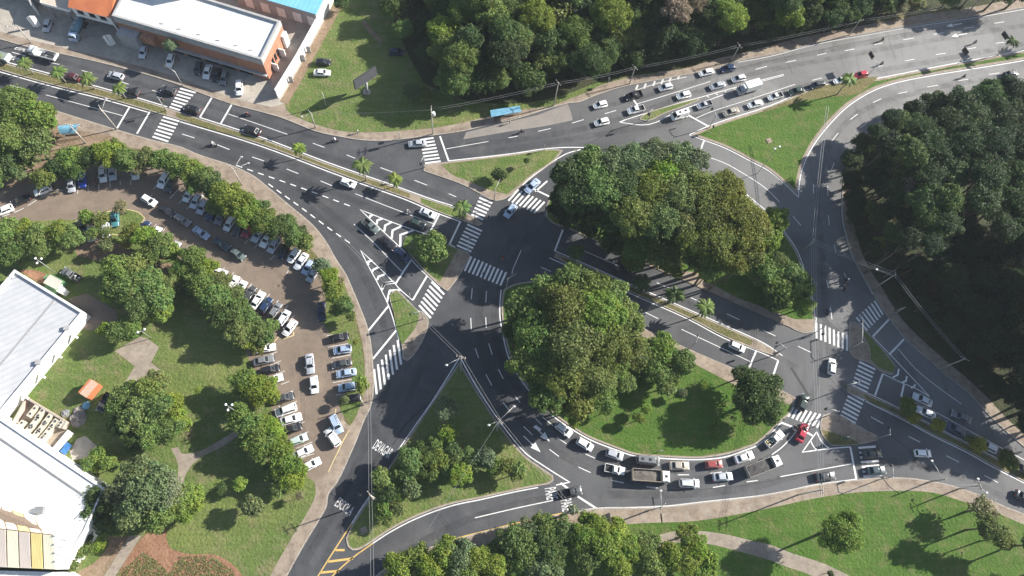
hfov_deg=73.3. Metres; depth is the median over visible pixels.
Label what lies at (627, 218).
tree
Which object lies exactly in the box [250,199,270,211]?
tree
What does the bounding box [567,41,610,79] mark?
tree
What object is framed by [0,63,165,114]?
median grass
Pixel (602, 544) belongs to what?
tree
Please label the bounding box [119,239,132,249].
shrub
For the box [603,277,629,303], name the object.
tree
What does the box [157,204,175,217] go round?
hatchback
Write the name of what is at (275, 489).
shrub
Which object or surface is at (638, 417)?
shrub
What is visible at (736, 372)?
tree
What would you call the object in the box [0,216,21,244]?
tree
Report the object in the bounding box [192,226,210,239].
sedan
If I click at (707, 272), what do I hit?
tree
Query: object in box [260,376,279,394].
tree
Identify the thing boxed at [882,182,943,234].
tree
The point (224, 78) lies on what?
hatchback
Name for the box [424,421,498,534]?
overhead line
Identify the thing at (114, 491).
tree
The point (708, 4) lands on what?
tree
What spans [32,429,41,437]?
cooling unit
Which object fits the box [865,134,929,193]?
tree
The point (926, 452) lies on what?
hatchback
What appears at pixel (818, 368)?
overhead line
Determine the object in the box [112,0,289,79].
brick shop
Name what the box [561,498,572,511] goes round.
road lettering
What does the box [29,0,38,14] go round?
side screen
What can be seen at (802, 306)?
tree
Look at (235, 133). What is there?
median grass
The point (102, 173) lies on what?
sedan
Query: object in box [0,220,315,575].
campus lawn
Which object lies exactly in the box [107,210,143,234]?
parking island
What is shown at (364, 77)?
billboard
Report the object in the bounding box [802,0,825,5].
tree
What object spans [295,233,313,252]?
tree
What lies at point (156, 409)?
tree
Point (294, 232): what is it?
tree
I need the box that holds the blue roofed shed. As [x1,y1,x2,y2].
[238,0,325,24]
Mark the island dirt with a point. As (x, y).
(833, 89)
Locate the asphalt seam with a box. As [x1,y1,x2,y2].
[234,32,917,490]
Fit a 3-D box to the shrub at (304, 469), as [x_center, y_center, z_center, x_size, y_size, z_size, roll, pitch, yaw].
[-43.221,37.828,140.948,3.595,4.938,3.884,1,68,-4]
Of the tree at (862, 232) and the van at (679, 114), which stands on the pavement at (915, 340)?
the tree at (862, 232)
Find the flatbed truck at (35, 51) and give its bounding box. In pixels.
[27,44,58,61]
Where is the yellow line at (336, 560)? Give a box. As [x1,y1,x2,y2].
[318,513,561,575]
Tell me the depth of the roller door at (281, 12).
184.16 m
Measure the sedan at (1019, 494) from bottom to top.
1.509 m
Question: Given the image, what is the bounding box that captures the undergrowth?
[407,0,905,86]
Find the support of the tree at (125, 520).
on the campus lawn at (195, 349)
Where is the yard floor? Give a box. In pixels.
[18,402,64,446]
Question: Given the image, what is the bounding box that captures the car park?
[0,161,351,481]
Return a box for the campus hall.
[0,269,90,420]
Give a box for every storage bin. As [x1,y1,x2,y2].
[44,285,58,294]
[57,286,68,295]
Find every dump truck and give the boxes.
[631,468,670,483]
[744,453,782,477]
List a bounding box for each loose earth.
[20,270,46,284]
[74,238,171,274]
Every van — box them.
[636,454,659,465]
[670,107,689,121]
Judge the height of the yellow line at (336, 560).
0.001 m
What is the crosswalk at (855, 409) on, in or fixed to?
on the road
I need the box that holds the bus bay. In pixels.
[464,104,572,138]
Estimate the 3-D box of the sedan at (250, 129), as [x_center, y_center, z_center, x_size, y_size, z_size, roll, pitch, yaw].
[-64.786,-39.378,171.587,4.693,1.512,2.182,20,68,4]
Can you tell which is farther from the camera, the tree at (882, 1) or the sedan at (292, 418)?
the tree at (882, 1)
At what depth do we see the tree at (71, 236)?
153.20 m
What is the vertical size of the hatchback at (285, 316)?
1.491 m
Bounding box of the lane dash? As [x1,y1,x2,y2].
[12,22,1003,487]
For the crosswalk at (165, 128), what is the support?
on the road
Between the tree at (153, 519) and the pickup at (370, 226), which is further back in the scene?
the pickup at (370, 226)
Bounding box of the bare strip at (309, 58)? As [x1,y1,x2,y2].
[280,6,340,103]
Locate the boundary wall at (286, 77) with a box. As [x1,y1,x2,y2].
[274,0,333,97]
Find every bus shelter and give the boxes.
[58,124,84,138]
[490,106,520,121]
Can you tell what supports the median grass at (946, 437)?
on the traffic island at (855, 391)
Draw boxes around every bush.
[12,167,27,181]
[68,560,79,571]
[75,544,87,559]
[79,456,94,471]
[82,539,94,555]
[86,531,93,541]
[88,445,113,472]
[92,536,106,552]
[99,456,119,472]
[193,386,201,393]
[294,491,303,500]
[568,504,578,515]
[825,570,833,575]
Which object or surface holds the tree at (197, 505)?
on the campus lawn at (195, 349)
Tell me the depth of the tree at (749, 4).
185.30 m
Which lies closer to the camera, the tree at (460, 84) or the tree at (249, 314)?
the tree at (249, 314)
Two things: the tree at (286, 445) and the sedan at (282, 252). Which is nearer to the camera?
the tree at (286, 445)
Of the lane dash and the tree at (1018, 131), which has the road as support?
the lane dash
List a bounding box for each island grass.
[348,365,551,547]
[390,291,418,343]
[403,233,457,281]
[441,150,558,193]
[503,283,791,455]
[548,161,813,318]
[641,99,697,119]
[697,53,1023,187]
[822,430,859,444]
[860,329,894,372]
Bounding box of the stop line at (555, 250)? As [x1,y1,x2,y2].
[117,98,915,507]
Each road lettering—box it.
[334,498,353,515]
[372,440,392,457]
[545,487,557,499]
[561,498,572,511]
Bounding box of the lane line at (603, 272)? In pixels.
[1,50,1023,543]
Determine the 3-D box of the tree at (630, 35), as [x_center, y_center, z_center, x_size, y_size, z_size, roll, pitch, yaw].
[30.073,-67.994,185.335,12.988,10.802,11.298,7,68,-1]
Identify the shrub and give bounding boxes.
[46,236,62,249]
[77,209,94,224]
[84,225,100,240]
[91,244,101,253]
[92,210,109,228]
[94,321,110,335]
[96,239,113,252]
[97,226,113,238]
[112,199,127,214]
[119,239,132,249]
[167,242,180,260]
[175,507,194,523]
[182,416,192,430]
[213,482,228,495]
[232,476,247,491]
[235,435,245,447]
[248,343,264,354]
[264,318,279,332]
[265,389,280,404]
[269,480,288,497]
[292,225,309,237]
[296,463,308,477]
[327,304,339,317]
[333,0,349,10]
[337,277,344,287]
[339,395,349,404]
[346,311,356,320]
[352,339,357,344]
[353,375,369,393]
[371,485,384,495]
[375,502,392,522]
[380,484,398,502]
[382,518,392,527]
[389,463,402,480]
[389,480,398,487]
[389,499,405,517]
[393,486,405,502]
[394,466,415,484]
[411,440,427,451]
[417,465,430,477]
[426,467,439,481]
[427,435,443,448]
[439,461,451,475]
[442,441,461,460]
[449,452,464,466]
[461,445,474,455]
[463,454,481,472]
[485,458,500,476]
[490,166,507,181]
[498,456,515,475]
[508,460,526,481]
[567,415,581,428]
[577,509,596,525]
[601,409,612,415]
[632,412,645,423]
[640,403,652,414]
[677,388,687,397]
[699,382,707,389]
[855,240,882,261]
[872,235,884,247]
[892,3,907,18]
[899,396,916,416]
[906,411,921,424]
[929,417,946,431]
[964,434,974,443]
[969,436,988,453]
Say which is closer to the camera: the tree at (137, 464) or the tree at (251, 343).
the tree at (137, 464)
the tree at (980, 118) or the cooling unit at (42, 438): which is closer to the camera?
the cooling unit at (42, 438)
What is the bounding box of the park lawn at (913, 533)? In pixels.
[444,491,1023,575]
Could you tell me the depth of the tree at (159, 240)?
153.53 m
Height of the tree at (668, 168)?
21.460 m
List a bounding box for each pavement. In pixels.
[0,0,1023,139]
[5,101,372,575]
[378,478,1023,575]
[843,121,1023,444]
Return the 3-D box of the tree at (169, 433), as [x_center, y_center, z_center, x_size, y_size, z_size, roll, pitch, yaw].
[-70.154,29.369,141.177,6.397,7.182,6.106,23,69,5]
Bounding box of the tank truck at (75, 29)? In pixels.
[66,15,87,41]
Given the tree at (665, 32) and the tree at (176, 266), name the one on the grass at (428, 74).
the tree at (665, 32)
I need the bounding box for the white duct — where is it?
[52,430,73,451]
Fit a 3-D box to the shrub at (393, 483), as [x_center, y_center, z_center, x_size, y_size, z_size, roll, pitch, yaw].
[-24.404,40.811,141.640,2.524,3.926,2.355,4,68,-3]
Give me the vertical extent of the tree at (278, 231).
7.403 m
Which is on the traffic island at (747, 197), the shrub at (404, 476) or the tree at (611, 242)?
the tree at (611, 242)
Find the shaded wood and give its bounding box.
[875,201,1023,432]
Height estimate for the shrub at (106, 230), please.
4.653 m
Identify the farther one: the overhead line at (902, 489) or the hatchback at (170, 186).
the hatchback at (170, 186)
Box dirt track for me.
[361,20,381,43]
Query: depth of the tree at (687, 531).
137.39 m
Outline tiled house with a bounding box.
[68,0,118,30]
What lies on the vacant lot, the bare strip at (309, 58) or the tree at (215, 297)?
the bare strip at (309, 58)
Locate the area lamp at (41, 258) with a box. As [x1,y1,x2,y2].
[34,257,56,273]
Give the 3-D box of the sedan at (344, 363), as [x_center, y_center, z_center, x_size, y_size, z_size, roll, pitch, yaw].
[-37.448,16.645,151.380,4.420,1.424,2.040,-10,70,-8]
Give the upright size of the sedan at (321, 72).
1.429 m
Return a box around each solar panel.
[60,447,68,454]
[63,442,71,449]
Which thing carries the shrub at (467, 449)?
on the island grass at (472, 420)
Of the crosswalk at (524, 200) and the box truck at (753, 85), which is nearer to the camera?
the crosswalk at (524, 200)
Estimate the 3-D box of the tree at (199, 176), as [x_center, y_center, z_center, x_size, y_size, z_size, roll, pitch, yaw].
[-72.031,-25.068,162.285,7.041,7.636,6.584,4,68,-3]
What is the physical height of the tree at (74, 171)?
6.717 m
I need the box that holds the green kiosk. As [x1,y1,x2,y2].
[43,274,67,290]
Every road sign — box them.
[868,51,876,74]
[962,47,968,55]
[996,31,1008,54]
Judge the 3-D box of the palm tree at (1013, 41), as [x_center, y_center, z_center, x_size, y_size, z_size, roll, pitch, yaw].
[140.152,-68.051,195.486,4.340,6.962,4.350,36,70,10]
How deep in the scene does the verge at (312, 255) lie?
160.79 m
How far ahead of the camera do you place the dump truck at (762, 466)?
148.25 m
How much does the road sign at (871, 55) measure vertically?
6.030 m
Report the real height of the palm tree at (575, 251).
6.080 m
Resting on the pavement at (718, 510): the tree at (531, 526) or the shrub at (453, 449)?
the tree at (531, 526)
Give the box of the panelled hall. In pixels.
[0,505,80,575]
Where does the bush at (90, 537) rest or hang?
on the campus lawn at (195, 349)
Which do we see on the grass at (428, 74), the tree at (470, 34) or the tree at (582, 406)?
the tree at (470, 34)
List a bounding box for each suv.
[156,171,169,189]
[173,213,191,227]
[234,80,243,95]
[266,236,282,253]
[275,402,297,417]
[324,427,341,447]
[328,413,343,434]
[679,478,698,488]
[809,80,825,89]
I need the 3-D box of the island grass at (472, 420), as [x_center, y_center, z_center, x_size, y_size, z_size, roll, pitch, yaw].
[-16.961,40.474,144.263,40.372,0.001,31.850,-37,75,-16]
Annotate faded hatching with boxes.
[635,9,1023,96]
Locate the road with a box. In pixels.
[0,7,1023,575]
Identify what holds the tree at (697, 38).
on the grass at (428, 74)
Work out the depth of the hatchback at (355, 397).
148.24 m
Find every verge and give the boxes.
[29,145,364,425]
[866,8,967,22]
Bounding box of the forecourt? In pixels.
[0,0,312,106]
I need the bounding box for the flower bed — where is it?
[117,530,241,575]
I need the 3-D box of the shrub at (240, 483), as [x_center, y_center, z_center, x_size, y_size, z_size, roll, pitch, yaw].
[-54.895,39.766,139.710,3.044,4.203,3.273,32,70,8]
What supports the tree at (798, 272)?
on the island grass at (742, 287)
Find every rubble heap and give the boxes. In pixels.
[61,409,69,416]
[69,408,86,426]
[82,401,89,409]
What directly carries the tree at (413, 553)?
on the pavement at (718, 510)
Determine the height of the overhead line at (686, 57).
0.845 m
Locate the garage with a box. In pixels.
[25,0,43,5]
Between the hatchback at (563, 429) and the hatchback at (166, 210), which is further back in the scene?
the hatchback at (166, 210)
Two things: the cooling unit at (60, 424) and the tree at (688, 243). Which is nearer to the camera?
the cooling unit at (60, 424)
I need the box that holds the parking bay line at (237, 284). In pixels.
[2,179,351,457]
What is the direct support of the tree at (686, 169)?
on the island grass at (742, 287)
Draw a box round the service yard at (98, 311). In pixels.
[69,293,118,329]
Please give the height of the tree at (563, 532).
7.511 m
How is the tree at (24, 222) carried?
on the campus lawn at (195, 349)
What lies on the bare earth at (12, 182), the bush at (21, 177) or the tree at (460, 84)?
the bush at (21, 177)
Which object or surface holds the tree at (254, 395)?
on the campus lawn at (195, 349)
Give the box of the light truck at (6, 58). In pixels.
[0,51,11,63]
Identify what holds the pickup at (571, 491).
on the road
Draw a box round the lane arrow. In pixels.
[523,23,966,451]
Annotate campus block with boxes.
[0,415,109,559]
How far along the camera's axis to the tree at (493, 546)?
135.91 m
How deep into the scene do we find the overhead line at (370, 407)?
137.78 m
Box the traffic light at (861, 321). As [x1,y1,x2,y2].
[850,320,863,348]
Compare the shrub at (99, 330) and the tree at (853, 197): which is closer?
the shrub at (99, 330)
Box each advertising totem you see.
[26,16,41,28]
[102,35,116,47]
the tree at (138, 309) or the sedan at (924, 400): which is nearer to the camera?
the tree at (138, 309)
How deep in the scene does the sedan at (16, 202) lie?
160.01 m
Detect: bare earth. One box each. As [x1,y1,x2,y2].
[0,142,81,188]
[48,124,117,146]
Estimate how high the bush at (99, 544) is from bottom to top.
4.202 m
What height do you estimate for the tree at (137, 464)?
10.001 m
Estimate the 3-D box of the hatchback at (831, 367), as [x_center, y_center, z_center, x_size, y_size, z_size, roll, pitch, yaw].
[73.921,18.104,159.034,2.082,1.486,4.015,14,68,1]
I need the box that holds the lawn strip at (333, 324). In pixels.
[322,282,363,422]
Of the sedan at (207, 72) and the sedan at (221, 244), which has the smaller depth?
the sedan at (221, 244)
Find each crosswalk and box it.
[152,116,179,141]
[169,88,195,110]
[373,340,401,393]
[419,282,444,317]
[420,137,440,163]
[457,224,481,251]
[464,256,506,285]
[471,195,492,219]
[508,189,544,212]
[788,407,823,427]
[815,322,847,350]
[841,394,863,422]
[852,361,874,392]
[856,301,883,330]
[858,446,881,477]
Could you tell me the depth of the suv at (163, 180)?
163.96 m
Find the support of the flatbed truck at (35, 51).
on the road
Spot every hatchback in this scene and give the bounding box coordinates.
[0,204,14,216]
[33,185,52,196]
[42,19,53,32]
[66,178,76,192]
[77,172,87,187]
[78,218,87,233]
[86,225,96,242]
[101,222,111,238]
[107,71,124,80]
[110,211,119,226]
[124,87,140,96]
[130,171,140,180]
[138,45,148,58]
[140,194,157,206]
[140,221,150,226]
[154,226,162,231]
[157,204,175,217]
[160,85,176,95]
[164,178,178,192]
[166,53,175,67]
[182,191,193,202]
[183,103,200,114]
[189,193,202,209]
[193,61,203,75]
[195,198,206,215]
[211,67,221,81]
[214,213,226,225]
[219,71,228,85]
[223,216,235,231]
[229,247,246,260]
[238,280,247,287]
[240,224,252,238]
[242,286,256,302]
[258,297,272,313]
[260,363,280,374]
[265,373,283,382]
[267,302,282,318]
[276,391,294,403]
[278,309,291,326]
[282,318,297,336]
[284,422,302,435]
[286,246,300,263]
[288,433,308,446]
[301,259,312,275]
[305,269,318,282]
[309,375,318,393]
[315,58,330,65]
[333,345,351,354]
[338,382,355,392]
[339,178,356,188]
[346,393,360,402]
[388,48,404,56]
[409,218,425,229]
[503,203,517,218]
[554,421,572,437]
[575,437,593,451]
[593,100,607,109]
[594,117,609,126]
[605,448,623,460]
[658,82,672,91]
[676,90,691,100]
[704,459,722,468]
[720,64,735,72]
[728,340,745,352]
[731,74,746,83]
[796,394,809,411]
[827,358,836,375]
[853,70,867,78]
[913,448,931,457]
[985,442,997,453]
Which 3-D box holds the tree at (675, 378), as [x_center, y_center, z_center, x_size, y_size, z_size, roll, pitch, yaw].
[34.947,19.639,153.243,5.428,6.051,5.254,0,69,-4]
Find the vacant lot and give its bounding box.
[285,0,657,131]
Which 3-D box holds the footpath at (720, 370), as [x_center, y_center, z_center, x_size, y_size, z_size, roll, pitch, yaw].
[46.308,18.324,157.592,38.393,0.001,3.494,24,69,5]
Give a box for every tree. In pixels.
[0,84,38,118]
[0,117,27,157]
[0,150,25,180]
[0,167,6,187]
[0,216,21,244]
[0,239,24,266]
[11,100,57,136]
[13,125,55,163]
[13,239,28,257]
[14,217,32,236]
[15,222,47,248]
[16,57,33,73]
[17,157,34,169]
[25,237,51,259]
[27,166,56,188]
[43,154,65,178]
[44,219,69,242]
[49,65,66,82]
[55,144,85,170]
[58,224,85,248]
[59,160,88,180]
[76,145,101,168]
[79,71,97,88]
[80,501,103,522]
[82,482,106,505]
[89,138,120,168]
[92,512,111,535]
[97,281,116,303]
[97,496,116,515]
[98,253,131,282]
[102,272,142,303]
[102,397,126,422]
[102,472,144,508]
[103,417,124,437]
[103,515,129,536]
[104,321,127,343]
[109,379,135,405]
[110,137,126,150]
[110,147,138,171]
[110,496,147,531]
[112,81,127,97]
[115,396,150,433]
[115,453,154,483]
[118,221,141,240]
[118,252,148,274]
[118,429,141,452]
[120,318,141,340]
[120,471,169,515]
[124,291,151,321]
[126,375,162,400]
[129,225,158,246]
[130,265,163,294]
[132,146,153,168]
[132,164,147,176]
[133,418,163,451]
[138,501,176,534]
[139,244,162,264]
[141,282,175,314]
[143,390,174,425]
[145,368,171,391]
[146,230,174,257]
[146,459,177,492]
[148,148,174,171]
[148,304,173,323]
[152,472,187,507]
[154,417,185,446]
[158,392,184,418]
[160,151,188,180]
[161,273,180,293]
[162,38,179,60]
[165,407,187,422]
[167,259,191,280]
[168,482,195,515]
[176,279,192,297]
[177,158,204,182]
[177,245,207,272]
[184,178,200,194]
[184,266,218,297]
[184,484,204,514]
[188,165,218,191]
[190,257,220,273]
[196,282,231,316]
[197,170,227,198]
[204,200,222,215]
[206,179,240,209]
[207,303,229,330]
[210,271,232,286]
[220,186,255,217]
[221,296,252,323]
[222,318,253,348]
[224,283,244,299]
[226,367,258,396]
[226,401,253,428]
[232,411,265,438]
[233,199,260,228]
[235,374,272,407]
[240,427,276,462]
[240,494,264,518]
[241,308,260,323]
[242,336,255,348]
[249,207,277,235]
[249,318,269,342]
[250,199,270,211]
[251,413,274,433]
[257,326,274,346]
[259,460,285,483]
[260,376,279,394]
[261,418,288,438]
[264,214,287,240]
[266,434,293,459]
[268,447,302,478]
[278,213,297,234]
[278,472,304,492]
[282,224,306,247]
[291,142,306,157]
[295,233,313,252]
[311,257,331,274]
[317,267,338,283]
[320,279,343,302]
[332,295,354,315]
[351,157,373,180]
[369,465,391,487]
[378,0,407,22]
[382,550,416,575]
[387,171,402,188]
[391,18,413,41]
[397,446,422,474]
[401,477,420,498]
[402,82,422,101]
[402,540,430,575]
[414,229,448,263]
[414,553,447,575]
[417,445,439,468]
[423,0,440,7]
[425,13,458,42]
[426,31,454,66]
[427,0,451,19]
[428,14,465,40]
[428,533,456,570]
[430,447,449,469]
[433,62,474,98]
[433,395,458,422]
[437,424,459,441]
[440,34,480,76]
[445,536,475,575]
[446,0,483,25]
[449,462,472,485]
[449,559,480,575]
[452,199,471,219]
[453,23,484,49]
[460,0,501,12]
[461,545,491,575]
[470,63,495,96]
[473,3,509,35]
[474,49,507,71]
[475,447,495,468]
[479,551,508,575]
[485,29,529,72]
[485,63,512,93]
[485,538,506,561]
[488,13,522,44]
[495,519,528,558]
[500,318,518,348]
[501,0,523,20]
[503,287,541,323]
[503,531,540,572]
[504,345,550,384]
[509,61,546,96]
[511,20,535,50]
[512,308,553,358]
[517,0,556,50]
[519,516,540,543]
[523,273,556,309]
[525,552,563,575]
[527,380,566,415]
[529,49,559,70]
[529,509,559,541]
[532,25,567,56]
[534,532,567,569]
[536,357,587,401]
[537,281,591,343]
[540,37,573,74]
[543,312,604,376]
[546,0,575,28]
[546,202,565,219]
[548,260,593,297]
[548,512,575,546]
[549,155,585,191]
[549,185,563,218]
[554,170,598,224]
[555,0,582,6]
[557,211,578,229]
[557,387,597,421]
[558,13,595,48]
[562,0,591,18]
[566,205,594,229]
[566,243,585,261]
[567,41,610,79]
[569,522,594,550]
[571,144,609,175]
[572,544,602,575]
[576,223,598,240]
[577,354,617,398]
[578,289,629,337]
[579,165,622,211]
[579,268,612,295]
[585,203,619,239]
[587,20,615,52]
[588,0,633,33]
[588,323,632,368]
[589,513,611,536]
[590,389,617,413]
[590,530,623,567]
[597,144,625,176]
[598,228,637,257]
[599,33,622,66]
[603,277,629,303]
[604,552,635,575]
[605,516,630,542]
[606,164,647,203]
[608,193,654,239]
[610,361,630,379]
[613,140,654,174]
[614,19,645,50]
[616,370,636,392]
[619,230,660,265]
[620,257,645,272]
[621,296,645,332]
[621,532,641,562]
[623,0,645,27]
[625,326,645,352]
[626,346,651,372]
[627,166,671,205]
[630,364,645,381]
[631,337,661,366]
[632,273,651,292]
[636,136,675,170]
[637,17,656,44]
[637,529,661,557]
[637,549,666,575]
[639,0,669,29]
[640,357,669,384]
[641,199,683,241]
[643,154,680,184]
[646,18,677,46]
[647,233,681,267]
[647,330,680,366]
[655,256,685,278]
[655,380,676,396]
[657,171,699,215]
[658,539,684,571]
[660,0,693,22]
[662,365,682,385]
[663,136,696,168]
[663,285,684,303]
[668,348,695,374]
[670,156,696,184]
[671,546,704,575]
[672,15,716,58]
[673,8,702,31]
[673,210,700,236]
[674,227,702,261]
[674,522,701,547]
[678,253,701,278]
[679,169,726,212]
[680,534,709,563]
[682,146,710,172]
[687,0,713,15]
[688,0,707,12]
[689,193,736,237]
[690,0,722,30]
[692,221,736,275]
[692,254,729,286]
[694,298,714,317]
[694,564,717,575]
[697,268,715,285]
[700,548,718,571]
[705,166,746,206]
[708,247,750,290]
[713,0,731,6]
[713,0,749,45]
[713,192,764,235]
[719,3,752,37]
[722,244,765,283]
[728,364,755,381]
[729,224,765,260]
[731,367,787,426]
[734,0,754,8]
[744,209,773,241]
[744,254,784,290]
[748,0,774,30]
[754,0,783,30]
[760,290,782,312]
[762,225,782,256]
[763,275,802,308]
[765,0,802,13]
[765,203,790,231]
[769,251,791,271]
[771,6,805,36]
[778,261,808,288]
[791,296,816,318]
[799,0,823,25]
[799,275,816,297]
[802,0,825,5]
[817,508,865,554]
[822,8,845,32]
[824,0,850,9]
[826,0,854,21]
[836,73,856,94]
[840,149,863,170]
[840,169,862,191]
[843,8,863,30]
[843,187,867,209]
[845,204,868,225]
[847,0,875,21]
[850,132,876,155]
[853,223,874,242]
[858,165,886,190]
[858,199,891,227]
[863,221,903,254]
[864,227,925,273]
[865,129,906,168]
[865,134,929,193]
[866,169,893,201]
[867,122,889,145]
[870,150,901,173]
[870,198,895,224]
[874,0,899,15]
[877,158,914,199]
[880,0,894,2]
[881,107,907,128]
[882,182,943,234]
[882,203,918,237]
[883,232,946,277]
[884,206,947,255]
[885,179,914,206]
[886,110,915,135]
[898,208,965,257]
[900,175,916,193]
[903,97,932,118]
[908,0,927,12]
[908,111,944,142]
[910,156,952,189]
[919,131,958,168]
[920,90,947,114]
[931,106,969,138]
[935,182,965,213]
[936,157,973,188]
[938,0,961,7]
[943,85,979,113]
[946,122,989,161]
[954,98,996,129]
[959,182,1005,220]
[962,150,1013,193]
[964,513,1008,544]
[965,492,1000,522]
[968,123,1023,183]
[970,78,1010,106]
[973,122,1015,165]
[976,210,1023,244]
[978,181,1023,221]
[979,531,1015,551]
[982,0,1013,11]
[987,99,1023,127]
[996,74,1023,102]
[996,448,1019,470]
[998,35,1019,55]
[1003,0,1023,9]
[1003,150,1023,187]
[1012,212,1023,243]
[1015,96,1023,125]
[1015,531,1023,552]
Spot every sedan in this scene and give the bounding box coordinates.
[10,193,31,207]
[63,71,81,81]
[98,166,107,182]
[107,166,117,180]
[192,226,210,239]
[202,64,212,79]
[204,211,216,221]
[211,237,230,251]
[229,275,239,286]
[231,225,242,236]
[242,125,261,135]
[250,232,263,243]
[250,290,265,310]
[253,354,274,366]
[255,343,276,353]
[258,234,272,248]
[276,243,291,259]
[279,412,302,425]
[293,252,308,270]
[293,444,313,457]
[303,456,321,470]
[305,353,314,374]
[313,68,330,76]
[318,302,325,320]
[328,332,348,342]
[332,358,351,368]
[336,368,356,378]
[379,235,396,250]
[393,247,410,262]
[408,139,426,147]
[418,207,436,219]
[524,178,540,193]
[668,460,689,470]
[698,68,714,76]
[709,81,726,90]
[712,471,732,481]
[722,107,739,116]
[733,450,754,463]
[747,99,762,108]
[787,86,804,96]
[795,423,808,443]
[814,471,835,480]
[833,76,843,84]
[861,449,882,458]
[865,465,886,474]
[911,392,932,406]
[915,405,935,419]
[945,421,965,436]
[950,409,971,423]
[1002,69,1018,76]
[1013,489,1023,501]
[1017,462,1023,473]
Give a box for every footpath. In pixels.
[78,535,128,575]
[104,535,141,575]
[116,337,159,386]
[171,432,237,482]
[623,253,813,331]
[640,330,794,404]
[647,531,848,575]
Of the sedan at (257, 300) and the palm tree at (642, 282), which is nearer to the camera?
the sedan at (257, 300)
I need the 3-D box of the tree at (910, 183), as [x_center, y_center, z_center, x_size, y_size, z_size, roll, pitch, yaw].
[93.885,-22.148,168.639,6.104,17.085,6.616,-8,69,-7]
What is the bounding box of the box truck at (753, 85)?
[736,78,762,95]
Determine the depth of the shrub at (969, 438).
153.20 m
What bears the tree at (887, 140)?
on the grass at (924, 331)
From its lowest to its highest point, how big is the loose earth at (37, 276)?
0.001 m
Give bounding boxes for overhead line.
[339,233,454,348]
[366,332,371,475]
[369,512,373,566]
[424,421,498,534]
[432,84,556,110]
[500,421,575,510]
[586,505,661,511]
[636,45,737,68]
[662,489,821,507]
[742,21,859,45]
[811,242,824,487]
[812,106,828,240]
[814,241,892,275]
[823,484,978,490]
[862,2,971,20]
[894,274,964,359]
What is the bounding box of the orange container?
[78,379,102,399]
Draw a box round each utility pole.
[5,24,31,42]
[65,123,85,143]
[98,98,117,129]
[229,156,248,184]
[431,106,434,134]
[445,355,465,372]
[487,405,515,431]
[798,485,823,495]
[873,268,895,288]
[929,460,945,481]
[940,356,969,368]
[958,478,987,493]
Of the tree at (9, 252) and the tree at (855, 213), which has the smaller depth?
the tree at (9, 252)
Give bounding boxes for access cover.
[359,526,367,534]
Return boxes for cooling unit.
[18,420,29,428]
[25,425,34,433]
[26,405,40,418]
[28,416,43,430]
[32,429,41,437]
[35,408,48,418]
[37,423,49,433]
[38,435,48,442]
[42,413,55,424]
[42,426,56,438]
[49,418,59,428]
[56,420,63,428]
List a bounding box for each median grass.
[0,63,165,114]
[176,112,409,197]
[420,198,466,218]
[561,256,752,344]
[864,394,1023,479]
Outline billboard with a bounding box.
[353,66,376,94]
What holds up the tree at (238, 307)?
on the campus lawn at (195, 349)
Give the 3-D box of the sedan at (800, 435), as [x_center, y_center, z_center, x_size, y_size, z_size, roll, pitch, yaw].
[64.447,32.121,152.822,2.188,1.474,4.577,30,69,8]
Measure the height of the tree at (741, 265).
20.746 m
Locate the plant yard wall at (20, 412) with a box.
[12,398,69,429]
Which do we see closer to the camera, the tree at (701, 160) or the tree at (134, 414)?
the tree at (134, 414)
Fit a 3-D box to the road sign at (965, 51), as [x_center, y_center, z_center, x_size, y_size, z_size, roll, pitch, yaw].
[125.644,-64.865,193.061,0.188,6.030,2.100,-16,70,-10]
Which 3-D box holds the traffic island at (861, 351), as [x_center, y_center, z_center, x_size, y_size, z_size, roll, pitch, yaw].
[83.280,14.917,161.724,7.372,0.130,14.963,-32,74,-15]
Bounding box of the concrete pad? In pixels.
[70,436,96,459]
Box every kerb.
[0,7,1023,575]
[107,209,349,471]
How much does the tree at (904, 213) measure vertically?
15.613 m
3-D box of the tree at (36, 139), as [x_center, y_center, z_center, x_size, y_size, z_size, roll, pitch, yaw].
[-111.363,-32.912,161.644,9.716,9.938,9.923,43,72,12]
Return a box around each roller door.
[245,0,254,8]
[260,2,270,12]
[276,7,286,17]
[292,12,302,22]
[307,16,314,24]
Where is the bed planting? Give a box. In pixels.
[118,553,233,575]
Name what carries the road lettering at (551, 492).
on the road
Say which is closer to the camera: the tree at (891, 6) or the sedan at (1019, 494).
the sedan at (1019, 494)
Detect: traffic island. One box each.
[1,63,480,225]
[394,291,428,359]
[411,250,468,289]
[425,150,560,200]
[546,197,813,332]
[554,254,777,355]
[639,99,695,120]
[820,414,876,445]
[846,386,1023,481]
[848,323,891,374]
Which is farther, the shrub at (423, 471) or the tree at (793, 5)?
the tree at (793, 5)
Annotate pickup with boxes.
[60,267,81,282]
[96,391,109,412]
[361,218,379,233]
[560,486,582,497]
[604,463,624,474]
[624,90,642,100]
[627,104,645,114]
[696,100,712,109]
[764,429,784,448]
[767,91,783,101]
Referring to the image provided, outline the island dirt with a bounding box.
[763,77,876,111]

